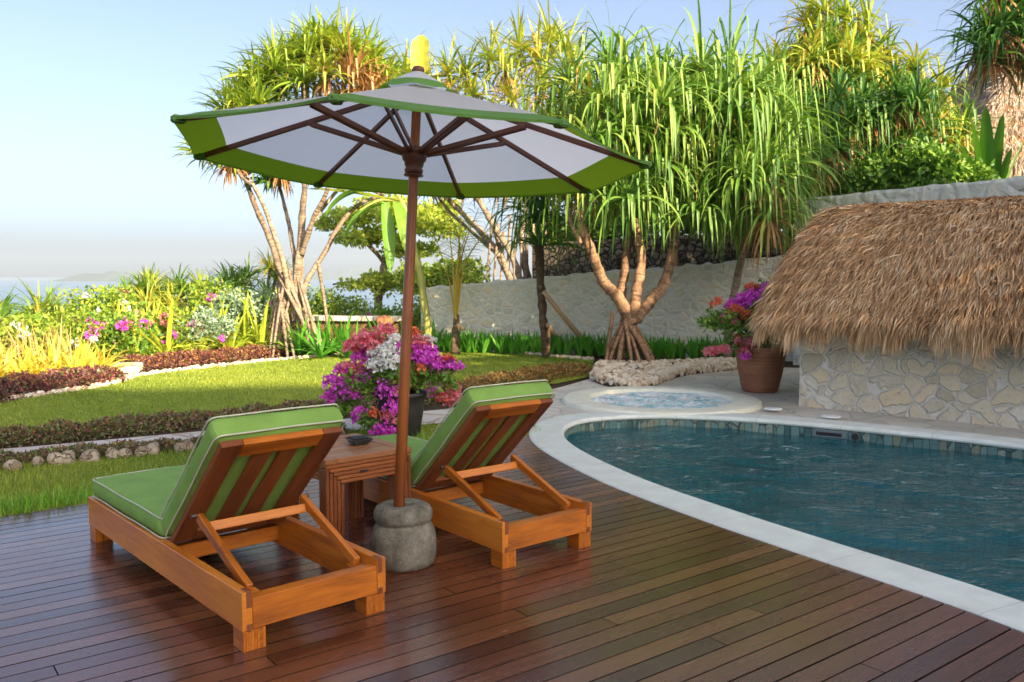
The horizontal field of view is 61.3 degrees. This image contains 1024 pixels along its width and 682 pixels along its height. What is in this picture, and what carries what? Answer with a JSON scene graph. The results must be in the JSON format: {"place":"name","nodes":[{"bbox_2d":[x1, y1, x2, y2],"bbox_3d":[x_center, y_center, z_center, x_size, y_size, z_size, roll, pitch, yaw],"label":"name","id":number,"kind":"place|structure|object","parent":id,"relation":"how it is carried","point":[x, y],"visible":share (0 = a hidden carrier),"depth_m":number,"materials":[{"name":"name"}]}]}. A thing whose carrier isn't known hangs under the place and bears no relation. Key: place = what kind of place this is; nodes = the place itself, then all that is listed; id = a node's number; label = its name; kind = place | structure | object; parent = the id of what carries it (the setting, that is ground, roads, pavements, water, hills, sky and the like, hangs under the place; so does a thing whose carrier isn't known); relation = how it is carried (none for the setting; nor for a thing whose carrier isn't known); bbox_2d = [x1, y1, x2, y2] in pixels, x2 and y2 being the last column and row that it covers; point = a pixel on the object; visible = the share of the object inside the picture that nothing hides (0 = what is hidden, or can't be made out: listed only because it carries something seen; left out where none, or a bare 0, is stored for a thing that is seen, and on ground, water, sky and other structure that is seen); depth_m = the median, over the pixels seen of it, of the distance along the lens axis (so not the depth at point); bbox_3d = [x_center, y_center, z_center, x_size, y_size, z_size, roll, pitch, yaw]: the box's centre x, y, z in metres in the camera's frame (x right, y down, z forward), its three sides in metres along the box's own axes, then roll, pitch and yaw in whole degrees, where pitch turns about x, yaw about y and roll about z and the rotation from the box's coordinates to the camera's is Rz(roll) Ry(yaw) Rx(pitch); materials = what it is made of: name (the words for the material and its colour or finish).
{"place":"outdoors","nodes":[
{"label":"outdoors","id":0,"kind":"place"},
{"bbox_2d":[3,408,453,454],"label":"path","id":1,"kind":"structure","parent":0,"point":[432,416],"depth_m":8.51,"materials":[{"name":"stone"}]},
{"bbox_2d":[0,277,515,317],"bbox_3d":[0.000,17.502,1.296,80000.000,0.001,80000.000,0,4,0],"label":"sea","id":2,"kind":"structure","parent":0,"point":[6,283],"depth_m":1323.18,"materials":[{"name":"liquid"}]},
{"bbox_2d":[52,271,210,280],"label":"island","id":3,"kind":"structure","parent":2,"relation":"on","point":[110,275],"depth_m":3523.85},
{"bbox_2d":[0,422,539,516],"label":"lawn strip","id":4,"kind":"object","parent":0,"point":[102,468],"visible":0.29,"depth_m":6.94,"materials":[{"name":"plant"}]},
{"bbox_2d":[2,459,22,471],"bbox_3d":[-4.038,1.011,6.998,0.120,0.098,0.131,28,0,9],"label":"border rock","id":5,"kind":"object","parent":4,"relation":"on","point":[13,464],"visible":0.92,"depth_m":6.96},
{"bbox_2d":[47,452,63,465],"bbox_3d":[-3.813,0.997,7.231,0.156,0.130,0.145,-16,-30,43],"label":"border rock","id":6,"kind":"object","parent":4,"relation":"on","point":[55,457],"visible":0.77,"depth_m":7.18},
{"bbox_2d":[61,450,75,464],"bbox_3d":[-3.746,0.998,7.270,0.161,0.161,0.127,23,12,-21],"label":"border rock","id":7,"kind":"object","parent":4,"relation":"on","point":[68,456],"visible":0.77,"depth_m":7.24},
{"bbox_2d":[79,449,99,462],"bbox_3d":[-3.597,0.992,7.366,0.187,0.142,0.147,14,14,38],"label":"border rock","id":8,"kind":"object","parent":4,"relation":"on","point":[89,455],"visible":0.87,"depth_m":7.32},
{"bbox_2d":[144,442,159,455],"bbox_3d":[-3.194,0.962,7.646,0.160,0.125,0.187,-2,31,-12],"label":"border rock","id":9,"kind":"object","parent":4,"relation":"on","point":[152,448],"visible":0.73,"depth_m":7.59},
{"bbox_2d":[0,423,349,464],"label":"hedge","id":10,"kind":"object","parent":4,"relation":"on","point":[27,457],"visible":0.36,"depth_m":7.52,"materials":[{"name":"green plant"}]},
{"bbox_2d":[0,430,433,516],"bbox_3d":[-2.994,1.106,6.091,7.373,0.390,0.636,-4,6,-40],"label":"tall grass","id":11,"kind":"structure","parent":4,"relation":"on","point":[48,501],"depth_m":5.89,"materials":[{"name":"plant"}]},
{"bbox_2d":[318,321,464,436],"bbox_3d":[-1.175,0.369,8.503,1.307,1.136,0.876,2,5,30],"label":"potted bougainvillea","id":12,"kind":"object","parent":4,"relation":"on","point":[380,356],"visible":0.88,"depth_m":8.39,"materials":[{"name":"purple plant"}]},
{"bbox_2d":[0,350,594,428],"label":"lawn","id":13,"kind":"structure","parent":0,"point":[155,397],"depth_m":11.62,"materials":[{"name":"plant"}]},
{"bbox_2d":[0,391,450,447],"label":"hedge","id":14,"kind":"object","parent":13,"relation":"on","point":[21,433],"visible":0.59,"depth_m":8.70,"materials":[{"name":"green plant"}]},
{"bbox_2d":[291,318,345,357],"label":"strap lily","id":15,"kind":"object","parent":13,"relation":"on","point":[318,351],"visible":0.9,"depth_m":16.49,"materials":[{"name":"green plant"}]},
{"bbox_2d":[324,319,356,357],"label":"strap lily","id":16,"kind":"object","parent":13,"relation":"on","point":[347,353],"visible":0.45,"depth_m":16.38,"materials":[{"name":"green plant"}]},
{"bbox_2d":[0,349,736,401],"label":"stone border","id":17,"kind":"object","parent":13,"relation":"on","point":[619,370],"visible":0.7,"depth_m":13.86,"materials":[{"name":"stone"}]},
{"bbox_2d":[310,35,432,347],"bbox_3d":[-2.584,-2.892,16.852,3.106,6.304,1.387,0,4,0],"label":"banana plant","id":18,"kind":"object","parent":13,"relation":"on","point":[419,50],"visible":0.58,"depth_m":17.08,"materials":[{"name":"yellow plant"}]},
{"bbox_2d":[431,201,497,353],"bbox_3d":[-1.022,-1.335,17.311,1.533,3.208,0.972,1,4,12],"label":"young palm","id":19,"kind":"object","parent":13,"relation":"on","point":[455,339],"visible":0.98,"depth_m":17.37,"materials":[{"name":"green plant"}]},
{"bbox_2d":[477,195,607,356],"bbox_3d":[0.465,-1.732,16.524,2.363,4.076,2.752,-4,6,-42],"label":"young pandanus","id":20,"kind":"object","parent":13,"relation":"on","point":[538,245],"visible":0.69,"depth_m":16.45,"materials":[{"name":"green plant"}]},
{"bbox_2d":[303,266,481,279],"bbox_3d":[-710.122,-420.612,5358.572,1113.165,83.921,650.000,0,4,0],"label":"hills","id":21,"kind":"structure","parent":0,"point":[355,272],"depth_m":5126.53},
{"bbox_2d":[0,351,799,448],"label":"ground","id":22,"kind":"structure","parent":0,"point":[440,406],"depth_m":10.34,"materials":[{"name":"soil"}]},
{"bbox_2d":[0,341,45,381],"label":"daylily","id":23,"kind":"object","parent":22,"relation":"on","point":[17,366],"visible":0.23,"depth_m":12.33,"materials":[{"name":"yellow plant"}]},
{"bbox_2d":[0,344,45,376],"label":"daylily","id":24,"kind":"object","parent":22,"relation":"on","point":[7,360],"visible":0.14,"depth_m":12.17,"materials":[{"name":"yellow plant"}]},
{"bbox_2d":[0,311,78,357],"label":"flowering shrub","id":25,"kind":"object","parent":22,"relation":"on","point":[35,319],"visible":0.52,"depth_m":14.72,"materials":[{"name":"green plant"}]},
{"bbox_2d":[0,280,87,348],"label":"pandanus shrub","id":26,"kind":"object","parent":22,"relation":"on","point":[47,305],"visible":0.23,"depth_m":16.20,"materials":[{"name":"green plant"}]},
{"bbox_2d":[22,343,68,375],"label":"daylily","id":27,"kind":"object","parent":22,"relation":"on","point":[35,367],"visible":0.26,"depth_m":12.42,"materials":[{"name":"yellow plant"}]},
{"bbox_2d":[15,333,90,367],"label":"daylily","id":28,"kind":"object","parent":22,"relation":"on","point":[50,351],"visible":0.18,"depth_m":13.57,"materials":[{"name":"yellow plant"}]},
{"bbox_2d":[28,343,83,369],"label":"daylily","id":29,"kind":"object","parent":22,"relation":"on","point":[58,360],"visible":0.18,"depth_m":12.78,"materials":[{"name":"yellow plant"}]},
{"bbox_2d":[0,318,115,368],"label":"dry reeds","id":30,"kind":"object","parent":22,"relation":"on","point":[18,348],"visible":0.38,"depth_m":13.95,"materials":[{"name":"plant"}]},
{"bbox_2d":[0,363,126,403],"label":"groundcover border","id":31,"kind":"object","parent":22,"relation":"on","point":[50,379],"visible":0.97,"depth_m":11.93,"materials":[{"name":"brown plant"}]},
{"bbox_2d":[53,345,93,368],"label":"daylily","id":32,"kind":"object","parent":22,"relation":"on","point":[76,360],"visible":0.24,"depth_m":13.06,"materials":[{"name":"yellow plant"}]},
{"bbox_2d":[30,306,126,359],"bbox_3d":[-7.878,-0.094,15.671,1.592,1.113,1.567,0,4,0],"label":"flowering shrub","id":33,"kind":"object","parent":22,"relation":"on","point":[78,327],"visible":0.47,"depth_m":15.39,"materials":[{"name":"green plant"}]},
{"bbox_2d":[62,345,119,368],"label":"daylily","id":34,"kind":"object","parent":22,"relation":"on","point":[92,362],"visible":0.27,"depth_m":13.32,"materials":[{"name":"yellow plant"}]},
{"bbox_2d":[41,283,146,355],"bbox_3d":[-8.340,-0.411,17.224,1.886,1.508,1.826,-4,6,-43],"label":"flowering shrub","id":35,"kind":"object","parent":22,"relation":"on","point":[112,295],"visible":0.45,"depth_m":17.00,"materials":[{"name":"green plant"}]},
{"bbox_2d":[81,338,143,372],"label":"daylily","id":36,"kind":"object","parent":22,"relation":"on","point":[102,355],"visible":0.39,"depth_m":13.95,"materials":[{"name":"yellow plant"}]},
{"bbox_2d":[69,311,165,362],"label":"flowering shrub","id":37,"kind":"object","parent":22,"relation":"on","point":[128,320],"visible":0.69,"depth_m":15.62,"materials":[{"name":"green plant"}]},
{"bbox_2d":[110,362,142,372],"bbox_3d":[-6.661,0.447,14.280,1.000,0.140,0.440,-1,4,-14],"label":"stone step","id":38,"kind":"object","parent":22,"relation":"on","point":[132,369],"visible":0.44,"depth_m":14.17,"materials":[{"name":"stone"}]},
{"bbox_2d":[101,308,182,356],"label":"spider lily","id":39,"kind":"object","parent":22,"relation":"on","point":[134,346],"visible":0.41,"depth_m":15.60,"materials":[{"name":"green plant"}]},
{"bbox_2d":[98,261,203,318],"bbox_3d":[-7.768,-0.673,18.531,2.790,2.098,2.701,0,4,0],"label":"pandanus shrub","id":40,"kind":"object","parent":22,"relation":"on","point":[148,284],"visible":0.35,"depth_m":18.26,"materials":[{"name":"green plant"}]},
{"bbox_2d":[118,304,203,351],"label":"flowering shrub","id":41,"kind":"object","parent":22,"relation":"on","point":[162,325],"visible":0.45,"depth_m":16.32,"materials":[{"name":"green plant"}]},
{"bbox_2d":[118,298,211,354],"bbox_3d":[-6.486,-0.243,16.011,1.659,1.226,1.811,-2,5,-28],"label":"spider lily","id":42,"kind":"object","parent":22,"relation":"on","point":[167,346],"visible":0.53,"depth_m":15.83,"materials":[{"name":"yellow plant"}]},
{"bbox_2d":[162,304,238,350],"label":"spider lily","id":43,"kind":"object","parent":22,"relation":"on","point":[203,342],"visible":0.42,"depth_m":16.38,"materials":[{"name":"yellow plant"}]},
{"bbox_2d":[165,304,237,350],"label":"silver shrub","id":44,"kind":"object","parent":22,"relation":"on","point":[215,327],"visible":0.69,"depth_m":16.50,"materials":[{"name":"green plant"}]},
{"bbox_2d":[157,264,247,312],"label":"pandanus shrub","id":45,"kind":"object","parent":22,"relation":"on","point":[180,281],"visible":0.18,"depth_m":19.70,"materials":[{"name":"green plant"}]},
{"bbox_2d":[181,275,251,335],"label":"flowering shrub","id":46,"kind":"object","parent":22,"relation":"on","point":[198,295],"visible":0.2,"depth_m":18.00,"materials":[{"name":"green plant"}]},
{"bbox_2d":[118,343,339,369],"bbox_3d":[-5.026,0.225,16.809,0.990,0.386,5.315,3,5,37],"label":"groundcover border","id":47,"kind":"object","parent":22,"relation":"on","point":[179,357],"visible":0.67,"depth_m":15.73,"materials":[{"name":"brown plant"}]},
{"bbox_2d":[188,251,275,301],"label":"pandanus shrub","id":48,"kind":"object","parent":22,"relation":"on","point":[243,272],"visible":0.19,"depth_m":21.31,"materials":[{"name":"green plant"}]},
{"bbox_2d":[202,295,267,348],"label":"spider lily","id":49,"kind":"object","parent":22,"relation":"on","point":[230,342],"visible":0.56,"depth_m":16.77,"materials":[{"name":"yellow plant"}]},
{"bbox_2d":[201,286,277,340],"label":"silver shrub","id":50,"kind":"object","parent":22,"relation":"on","point":[235,303],"visible":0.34,"depth_m":17.80,"materials":[{"name":"green plant"}]},
{"bbox_2d":[222,294,277,345],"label":"spider lily","id":51,"kind":"object","parent":22,"relation":"on","point":[245,319],"visible":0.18,"depth_m":17.58,"materials":[{"name":"yellow plant"}]},
{"bbox_2d":[220,292,305,348],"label":"spider lily","id":52,"kind":"object","parent":22,"relation":"on","point":[263,331],"visible":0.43,"depth_m":17.18,"materials":[{"name":"yellow plant"}]},
{"bbox_2d":[251,247,292,296],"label":"pandanus shrub","id":53,"kind":"object","parent":22,"relation":"on","point":[269,270],"visible":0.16,"depth_m":22.22,"materials":[{"name":"green plant"}]},
{"bbox_2d":[165,0,419,358],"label":"pandanus tree","id":54,"kind":"object","parent":22,"relation":"on","point":[304,60],"visible":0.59,"depth_m":16.83,"materials":[{"name":"green plant"}]},
{"bbox_2d":[259,314,339,354],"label":"strap lily","id":55,"kind":"object","parent":22,"relation":"on","point":[296,344],"visible":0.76,"depth_m":16.91,"materials":[{"name":"green plant"}]},
{"bbox_2d":[287,312,359,354],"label":"strap lily","id":56,"kind":"object","parent":22,"relation":"on","point":[327,344],"visible":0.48,"depth_m":16.93,"materials":[{"name":"green plant"}]},
{"bbox_2d":[302,284,346,314],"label":"flowering shrub","id":57,"kind":"object","parent":22,"relation":"on","point":[335,308],"visible":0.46,"depth_m":20.69,"materials":[{"name":"green plant"}]},
{"bbox_2d":[257,315,401,348],"bbox_3d":[-3.871,-0.169,18.138,3.180,0.739,0.518,1,4,7],"label":"stone ledge","id":58,"kind":"object","parent":22,"relation":"on","point":[362,321],"visible":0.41,"depth_m":17.91,"materials":[{"name":"stone"}]},
{"bbox_2d":[328,311,354,344],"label":"strap lily","id":59,"kind":"object","parent":22,"relation":"on","point":[335,329],"visible":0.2,"depth_m":17.58,"materials":[{"name":"green plant"}]},
{"bbox_2d":[327,294,393,315],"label":"flowering shrub","id":60,"kind":"object","parent":22,"relation":"on","point":[355,304],"visible":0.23,"depth_m":21.25,"materials":[{"name":"green plant"}]},
{"bbox_2d":[359,305,414,325],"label":"flowering shrub","id":61,"kind":"object","parent":22,"relation":"on","point":[384,311],"visible":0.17,"depth_m":20.87,"materials":[{"name":"green plant"}]},
{"bbox_2d":[313,192,483,307],"bbox_3d":[-3.807,-2.649,28.769,5.586,4.811,4.200,2,5,25],"label":"shade tree","id":62,"kind":"object","parent":22,"relation":"on","point":[380,283],"visible":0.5,"depth_m":28.07,"materials":[{"name":"green plant"}]},
{"bbox_2d":[391,289,420,329],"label":"flowering shrub","id":63,"kind":"object","parent":22,"relation":"on","point":[416,316],"visible":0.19,"depth_m":20.68,"materials":[{"name":"green plant"}]},
{"bbox_2d":[392,257,491,294],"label":"terrace shrub","id":64,"kind":"object","parent":22,"relation":"on","point":[433,276],"visible":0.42,"depth_m":22.30,"materials":[{"name":"green plant"}]},
{"bbox_2d":[455,361,591,394],"bbox_3d":[0.129,0.544,12.723,0.851,0.344,3.653,3,5,31],"label":"groundcover border","id":65,"kind":"object","parent":22,"relation":"on","point":[549,372],"visible":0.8,"depth_m":12.75,"materials":[{"name":"orange plant"}]},
{"bbox_2d":[542,289,597,355],"bbox_3d":[1.138,-0.327,16.966,1.420,1.385,0.112,-3,5,-35],"label":"wooden prop","id":66,"kind":"object","parent":22,"relation":"on","point":[563,316],"visible":0.73,"depth_m":16.80,"materials":[{"name":"brown wood"}]},
{"bbox_2d":[421,255,793,360],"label":"garden wall","id":67,"kind":"structure","parent":22,"relation":"on","point":[584,302],"depth_m":17.54,"materials":[{"name":"stone"}]},
{"bbox_2d":[532,231,795,278],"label":"retaining wall","id":68,"kind":"structure","parent":22,"relation":"on","point":[697,253],"depth_m":19.44,"materials":[{"name":"stone"}]},
{"bbox_2d":[696,71,850,356],"bbox_3d":[4.310,-2.252,15.395,3.393,5.137,2.807,0,4,0],"label":"pandanus tree","id":69,"kind":"object","parent":22,"relation":"on","point":[736,283],"visible":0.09,"depth_m":15.25,"materials":[{"name":"green plant"}]},
{"bbox_2d":[793,176,1023,364],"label":"boundary wall","id":70,"kind":"structure","parent":22,"relation":"on","point":[1012,186],"depth_m":13.32,"materials":[{"name":"concrete"}]},
{"bbox_2d":[0,0,1016,276],"label":"sky","id":71,"kind":"structure","parent":0,"point":[90,90],"materials":[{"name":"blue"}]},
{"bbox_2d":[0,435,1023,681],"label":"deck","id":72,"kind":"structure","parent":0,"point":[642,591],"depth_m":3.95,"materials":[{"name":"brown wood"}]},
{"bbox_2d":[88,403,385,652],"bbox_3d":[-1.546,0.745,4.543,0.700,0.944,2.102,-4,6,-42],"label":"sun lounger","id":73,"kind":"object","parent":72,"relation":"on","point":[252,475],"visible":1,"depth_m":4.09,"materials":[{"name":"brown wood"}]},
{"bbox_2d":[291,433,411,538],"bbox_3d":[-1.018,0.898,5.212,0.580,0.540,0.626,-4,6,-42],"label":"side table","id":74,"kind":"object","parent":72,"relation":"on","point":[344,471],"visible":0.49,"depth_m":4.98,"materials":[{"name":"brown wood"}]},
{"bbox_2d":[345,435,372,444],"bbox_3d":[-0.931,0.603,5.261,0.132,0.041,0.132,-2,5,-30],"label":"ashtray","id":75,"kind":"object","parent":74,"relation":"on","point":[359,440],"visible":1,"depth_m":5.23,"materials":[{"name":"black stone"}]},
{"bbox_2d":[370,498,436,572],"bbox_3d":[-0.589,1.041,4.689,0.358,0.331,0.358,0,4,0],"label":"stone stand","id":76,"kind":"object","parent":72,"relation":"on","point":[403,539],"visible":0.9,"depth_m":4.55,"materials":[{"name":"stone"}]},
{"bbox_2d":[170,65,651,506],"bbox_3d":[-0.519,-0.256,4.643,2.313,2.406,2.307,3,5,31],"label":"parasol","id":77,"kind":"object","parent":76,"relation":"on","point":[415,133],"visible":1,"depth_m":4.73,"materials":[{"name":"fabric"}]},
{"bbox_2d":[363,379,591,569],"bbox_3d":[-0.454,0.669,5.570,0.658,0.944,2.102,-3,5,-39],"label":"sun lounger","id":78,"kind":"object","parent":72,"relation":"on","point":[473,443],"visible":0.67,"depth_m":5.05,"materials":[{"name":"green fabric"}]},
{"bbox_2d":[454,368,1023,438],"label":"patio","id":79,"kind":"structure","parent":0,"point":[785,397],"depth_m":10.44,"materials":[{"name":"stone"}]},
{"bbox_2d":[594,358,725,386],"bbox_3d":[2.190,0.455,14.180,1.982,0.160,4.024,3,5,37],"label":"planting mound","id":80,"kind":"object","parent":79,"relation":"on","point":[617,384],"visible":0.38,"depth_m":13.37,"materials":[{"name":"soil"}]},
{"bbox_2d":[497,0,871,361],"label":"pandanus tree","id":81,"kind":"object","parent":80,"relation":"on","point":[655,114],"visible":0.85,"depth_m":13.60,"materials":[{"name":"green plant"}]},
{"bbox_2d":[562,386,761,414],"bbox_3d":[1.870,0.979,10.932,2.480,0.534,2.480,0,4,0],"label":"spa tub","id":82,"kind":"object","parent":79,"relation":"on","point":[586,400],"visible":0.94,"depth_m":10.83,"materials":[{"name":"liquid"}]},
{"bbox_2d":[696,278,787,392],"bbox_3d":[3.323,-0.091,11.872,1.529,1.569,0.867,-2,5,-24],"label":"potted bougainvillea","id":83,"kind":"object","parent":79,"relation":"on","point":[758,372],"visible":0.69,"depth_m":11.68,"materials":[{"name":"ceramic"}]},
{"bbox_2d":[529,411,1023,632],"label":"pool coping","id":84,"kind":"object","parent":79,"relation":"on","point":[548,438],"visible":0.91,"depth_m":5.76,"materials":[{"name":"stone"}]},
{"bbox_2d":[746,190,1023,428],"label":"thatched hut","id":85,"kind":"object","parent":79,"relation":"on","point":[913,309],"visible":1,"depth_m":9.64,"materials":[{"name":"plant"}]},
{"bbox_2d":[885,557,1023,601],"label":"pool floor","id":86,"kind":"structure","parent":0,"point":[993,584],"depth_m":8.12,"materials":[{"name":"tile"}]},
{"bbox_2d":[564,419,1023,584],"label":"pool wall","id":87,"kind":"structure","parent":86,"relation":"on","point":[846,534],"depth_m":8.95,"materials":[{"name":"tile"}]},
{"bbox_2d":[566,425,1023,597],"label":"pool water","id":88,"kind":"structure","parent":87,"relation":"in","point":[933,480],"depth_m":7.20,"materials":[{"name":"liquid"}]},
{"bbox_2d":[812,428,845,438],"bbox_3d":[3.323,0.969,9.057,0.340,0.080,0.048,3,5,33],"label":"skimmer","id":89,"kind":"object","parent":87,"relation":"attached to","point":[829,433],"visible":1,"depth_m":9.04,"materials":[{"name":"grey plastic"}]},
{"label":"upper terrace","id":90,"kind":"structure","parent":0,"visible":0},
{"bbox_2d":[562,204,633,241],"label":"terrace shrub","id":91,"kind":"object","parent":90,"relation":"on","point":[595,234],"visible":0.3,"depth_m":21.85,"materials":[{"name":"green plant"}]},
{"bbox_2d":[619,191,707,236],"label":"terrace shrub","id":92,"kind":"object","parent":90,"relation":"on","point":[657,227],"visible":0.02,"depth_m":20.74,"materials":[{"name":"green plant"}]},
{"bbox_2d":[744,0,937,153],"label":"pandanus tree","id":93,"kind":"object","parent":90,"relation":"on","point":[860,46],"visible":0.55,"depth_m":17.42,"materials":[{"name":"green plant"}]},
{"bbox_2d":[804,150,900,197],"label":"terrace shrub","id":94,"kind":"object","parent":90,"relation":"on","point":[853,188],"visible":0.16,"depth_m":15.91,"materials":[{"name":"green plant"}]},
{"bbox_2d":[784,49,968,196],"bbox_3d":[6.590,-3.939,16.599,4.422,3.106,3.660,0,4,0],"label":"pandanus tree","id":95,"kind":"object","parent":90,"relation":"on","point":[865,115],"visible":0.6,"depth_m":15.91,"materials":[{"name":"green plant"}]},
{"bbox_2d":[853,135,956,192],"bbox_3d":[7.256,-2.778,15.760,1.869,1.782,1.905,-3,5,-39],"label":"terrace shrub","id":96,"kind":"object","parent":90,"relation":"on","point":[904,162],"visible":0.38,"depth_m":15.36,"materials":[{"name":"green plant"}]},
{"bbox_2d":[871,38,1015,157],"bbox_3d":[8.471,-4.516,17.677,3.415,3.213,3.750,0,4,0],"label":"pandanus tree","id":97,"kind":"object","parent":90,"relation":"on","point":[964,123],"visible":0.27,"depth_m":17.25,"materials":[{"name":"green plant"}]},
{"bbox_2d":[898,145,1000,188],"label":"terrace shrub","id":98,"kind":"object","parent":90,"relation":"on","point":[952,161],"visible":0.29,"depth_m":14.73,"materials":[{"name":"green plant"}]},
{"bbox_2d":[918,0,1023,105],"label":"pandanus tree","id":99,"kind":"object","parent":90,"relation":"on","point":[998,20],"visible":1,"depth_m":12.57,"materials":[{"name":"green plant"}]},
{"bbox_2d":[947,62,1023,177],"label":"thatched villa","id":100,"kind":"object","parent":90,"relation":"on","point":[1014,110],"visible":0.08,"depth_m":22.92,"materials":[{"name":"brown plant"}]},
{"bbox_2d":[958,105,1023,181],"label":"nest fern","id":101,"kind":"object","parent":90,"relation":"on","point":[988,148],"visible":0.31,"depth_m":14.96,"materials":[{"name":"green plant"}]},
{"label":"lower terrace","id":102,"kind":"structure","parent":0,"visible":0},
{"bbox_2d":[384,0,607,281],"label":"pandanus tree","id":103,"kind":"object","parent":102,"relation":"on","point":[554,32],"visible":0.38,"depth_m":21.38,"materials":[{"name":"green plant"}]},
{"bbox_2d":[528,213,591,246],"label":"terrace shrub","id":104,"kind":"object","parent":102,"relation":"on","point":[563,235],"visible":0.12,"depth_m":22.86,"materials":[{"name":"green plant"}]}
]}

